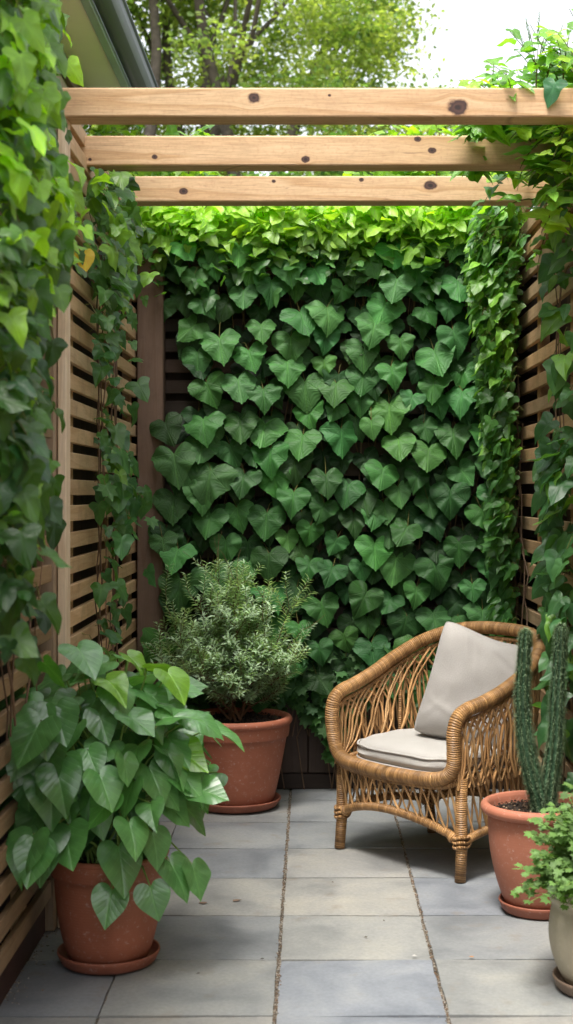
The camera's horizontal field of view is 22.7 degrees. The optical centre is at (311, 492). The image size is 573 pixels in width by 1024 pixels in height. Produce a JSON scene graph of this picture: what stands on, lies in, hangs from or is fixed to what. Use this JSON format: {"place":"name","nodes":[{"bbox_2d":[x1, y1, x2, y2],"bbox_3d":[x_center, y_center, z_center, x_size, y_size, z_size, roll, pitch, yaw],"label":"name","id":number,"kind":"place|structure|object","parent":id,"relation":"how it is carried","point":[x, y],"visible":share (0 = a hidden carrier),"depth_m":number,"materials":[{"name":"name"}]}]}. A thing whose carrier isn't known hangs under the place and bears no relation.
{"place":"outdoors","nodes":[
{"label":"outdoors","id":0,"kind":"place"},
{"bbox_2d":[56,0,158,135],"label":"house","id":1,"kind":"structure","parent":0,"point":[107,49],"depth_m":7.07,"materials":[{"name":"paint"}]},
{"bbox_2d":[95,789,448,1023],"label":"path bed","id":2,"kind":"object","parent":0,"point":[275,994],"visible":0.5,"depth_m":4.45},
{"bbox_2d":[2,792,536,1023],"bbox_3d":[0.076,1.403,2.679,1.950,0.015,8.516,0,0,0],"label":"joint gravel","id":3,"kind":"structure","parent":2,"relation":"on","point":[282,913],"depth_m":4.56,"materials":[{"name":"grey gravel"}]},
{"bbox_2d":[0,788,572,1023],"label":"patio floor","id":4,"kind":"structure","parent":0,"point":[221,942],"depth_m":4.44,"materials":[{"name":"grey stone"}]},
{"bbox_2d":[0,898,45,1004],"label":"garden edging","id":5,"kind":"object","parent":4,"relation":"on","point":[20,958],"depth_m":4.18,"materials":[{"name":"brown wood"}]},
{"bbox_2d":[34,118,69,930],"bbox_3d":[-0.837,0.090,4.614,0.096,2.620,0.117,0,0,0],"label":"fence post","id":6,"kind":"object","parent":4,"relation":"on","point":[58,445],"visible":0.26,"depth_m":4.59,"materials":[{"name":"brown wood"}]},
{"bbox_2d":[58,88,572,252],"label":"pergola","id":7,"kind":"object","parent":6,"relation":"on","point":[292,106],"visible":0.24,"depth_m":5.19,"materials":[{"name":"brown wood"}]},
{"bbox_2d":[448,8,572,270],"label":"pergola creeper","id":8,"kind":"object","parent":7,"relation":"on","point":[539,165],"visible":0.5,"depth_m":4.85,"materials":[{"name":"green plant"}]},
{"bbox_2d":[520,12,550,64],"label":"feathery sprig","id":9,"kind":"object","parent":8,"relation":"on","point":[529,36],"visible":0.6,"depth_m":4.85,"materials":[{"name":"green plant"}]},
{"bbox_2d":[51,850,168,974],"bbox_3d":[-0.605,1.229,4.260,0.360,0.332,0.360,0,0,0],"label":"terracotta pot","id":10,"kind":"object","parent":4,"relation":"on","point":[125,941],"visible":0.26,"depth_m":4.13,"materials":[{"name":"ceramic"}]},
{"bbox_2d":[0,639,244,929],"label":"heart leaf houseplant","id":11,"kind":"object","parent":10,"relation":"in","point":[89,771],"visible":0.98,"depth_m":4.03,"materials":[{"name":"green plant"}]},
{"bbox_2d":[137,248,164,683],"bbox_3d":[-0.751,0.130,6.692,0.122,2.540,0.105,0,0,0],"label":"corner post","id":12,"kind":"object","parent":4,"relation":"on","point":[150,341],"visible":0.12,"depth_m":6.64,"materials":[{"name":"brown wood"}]},
{"bbox_2d":[199,707,291,813],"bbox_3d":[-0.337,1.194,6.380,0.504,0.402,0.504,0,0,0],"label":"terracotta pot","id":13,"kind":"object","parent":4,"relation":"on","point":[252,772],"visible":0.59,"depth_m":6.20,"materials":[{"name":"ceramic"}]},
{"bbox_2d":[140,533,319,721],"bbox_3d":[-0.369,0.607,6.332,0.756,0.865,0.561,0,0,24],"label":"rosemary bush","id":14,"kind":"object","parent":13,"relation":"on","point":[229,662],"visible":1,"depth_m":6.29,"materials":[{"name":"green plant"}]},
{"bbox_2d":[117,260,536,788],"bbox_3d":[0.125,0.150,6.820,2.250,2.500,0.150,0,0,0],"label":"back fence","id":15,"kind":"object","parent":4,"relation":"on","point":[179,398],"visible":0.08,"depth_m":6.78,"materials":[{"name":"brown wood"}]},
{"bbox_2d":[168,638,435,788],"bbox_3d":[0.132,1.037,6.669,1.733,0.727,0.237,0,0,0],"label":"ground ivy","id":16,"kind":"object","parent":15,"relation":"attached to","point":[312,714],"visible":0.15,"depth_m":6.62,"materials":[{"name":"green plant"}]},
{"bbox_2d":[140,236,495,736],"bbox_3d":[0.076,-0.054,6.637,1.726,2.410,0.268,0,0,0],"label":"heart leaf vine","id":17,"kind":"object","parent":15,"relation":"attached to","point":[438,471],"visible":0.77,"depth_m":6.60,"materials":[{"name":"green plant"}]},
{"bbox_2d":[136,172,523,327],"bbox_3d":[0.050,-1.141,6.930,2.038,0.740,0.929,0,0,0],"label":"fence top creeper","id":18,"kind":"object","parent":15,"relation":"on","point":[306,232],"visible":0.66,"depth_m":6.56,"materials":[{"name":"green plant"}]},
{"bbox_2d":[325,621,544,883],"bbox_3d":[0.524,0.961,5.545,0.693,0.880,0.759,0,0,-40],"label":"wicker armchair","id":19,"kind":"object","parent":4,"relation":"on","point":[452,775],"visible":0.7,"depth_m":5.39,"materials":[{"name":"wicker"}]},
{"bbox_2d":[356,728,509,773],"bbox_3d":[0.494,0.984,5.519,0.527,0.096,0.587,0,0,-40],"label":"seat cushion","id":20,"kind":"object","parent":19,"relation":"on","point":[412,749],"visible":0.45,"depth_m":5.36,"materials":[{"name":"fabric"}]},
{"bbox_2d":[414,622,532,752],"bbox_3d":[0.648,0.759,5.499,0.412,0.448,0.212,14,-11,19],"label":"scatter pillow","id":21,"kind":"object","parent":20,"relation":"on","point":[469,664],"visible":0.58,"depth_m":5.44,"materials":[{"name":"grey fabric"}]},
{"bbox_2d":[480,790,572,919],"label":"terracotta pot","id":22,"kind":"object","parent":4,"relation":"on","point":[509,813],"visible":0.51,"depth_m":4.67,"materials":[{"name":"ceramic"}]},
{"bbox_2d":[511,622,569,812],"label":"column cactus","id":23,"kind":"object","parent":22,"relation":"in","point":[541,791],"depth_m":4.75,"materials":[{"name":"green plant"}]},
{"bbox_2d":[517,52,572,791],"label":"slatted fence","id":24,"kind":"object","parent":4,"relation":"on","point":[539,405],"visible":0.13,"depth_m":6.22,"materials":[{"name":"brown wood"}]},
{"bbox_2d":[460,206,530,644],"bbox_3d":[0.826,-0.319,6.517,0.327,2.540,0.560,0,0,0],"label":"climbing ivy","id":25,"kind":"object","parent":24,"relation":"attached to","point":[492,278],"visible":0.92,"depth_m":6.35,"materials":[{"name":"green plant"}]},
{"bbox_2d":[528,50,572,792],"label":"climbing ivy","id":26,"kind":"object","parent":24,"relation":"attached to","point":[553,501],"visible":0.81,"depth_m":5.07,"materials":[{"name":"green plant"}]},
{"bbox_2d":[548,892,572,996],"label":"cream planter","id":27,"kind":"object","parent":4,"relation":"on","point":[560,927],"visible":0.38,"depth_m":3.96,"materials":[{"name":"ceramic"}]},
{"bbox_2d":[510,782,572,910],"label":"leafy potplant","id":28,"kind":"object","parent":27,"relation":"on","point":[553,868],"visible":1,"depth_m":3.97,"materials":[{"name":"green plant"}]},
{"bbox_2d":[88,0,572,210],"label":"sky","id":29,"kind":"structure","parent":0,"point":[475,27],"materials":[{"name":"white"}]},
{"label":"ground","id":30,"kind":"structure","parent":0,"visible":0},
{"bbox_2d":[0,125,136,974],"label":"slatted fence","id":31,"kind":"object","parent":30,"relation":"on","point":[19,915],"visible":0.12,"depth_m":5.12,"materials":[{"name":"brown wood"}]},
{"bbox_2d":[0,0,101,740],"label":"climbing ivy","id":32,"kind":"object","parent":31,"relation":"attached to","point":[42,223],"visible":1,"depth_m":3.08,"materials":[{"name":"green plant"}]},
{"bbox_2d":[74,249,94,271],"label":"yellow leaf","id":33,"kind":"object","parent":32,"relation":"attached to","point":[89,258],"visible":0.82,"depth_m":4.30,"materials":[{"name":"yellow plant"}]},
{"bbox_2d":[82,167,159,672],"bbox_3d":[-0.729,-0.157,5.550,0.241,2.416,1.268,0,0,0],"label":"climbing ivy","id":34,"kind":"object","parent":31,"relation":"attached to","point":[116,218],"visible":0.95,"depth_m":5.21,"materials":[{"name":"green plant"}]},
{"bbox_2d":[82,125,236,233],"bbox_3d":[-0.872,-0.348,7.530,1.544,3.501,1.132,0,0,0],"label":"garden shrub","id":35,"kind":"object","parent":30,"relation":"on","point":[105,130],"visible":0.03,"depth_m":7.54,"materials":[{"name":"green plant"}]},
{"bbox_2d":[85,0,448,175],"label":"broadleaf tree","id":36,"kind":"object","parent":30,"relation":"on","point":[378,36],"visible":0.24,"depth_m":21.09,"materials":[{"name":"green plant"}]},
{"bbox_2d":[134,125,438,207],"bbox_3d":[-0.083,-1.265,15.349,6.042,5.409,3.827,0,0,0],"label":"broadleaf tree","id":37,"kind":"object","parent":30,"relation":"on","point":[322,173],"depth_m":15.49,"materials":[{"name":"green plant"}]},
{"bbox_2d":[395,72,458,135],"bbox_3d":[2.752,-2.761,23.529,6.486,8.400,4.560,0,0,-42],"label":"broadleaf tree","id":38,"kind":"object","parent":30,"relation":"on","point":[425,84],"visible":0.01,"depth_m":23.61,"materials":[{"name":"green plant"}]},
{"bbox_2d":[332,125,561,259],"bbox_3d":[0.754,-0.314,7.549,1.695,3.434,1.219,0,0,0],"label":"garden shrub","id":39,"kind":"object","parent":30,"relation":"on","point":[413,130],"visible":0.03,"depth_m":7.35,"materials":[{"name":"green plant"}]}
]}

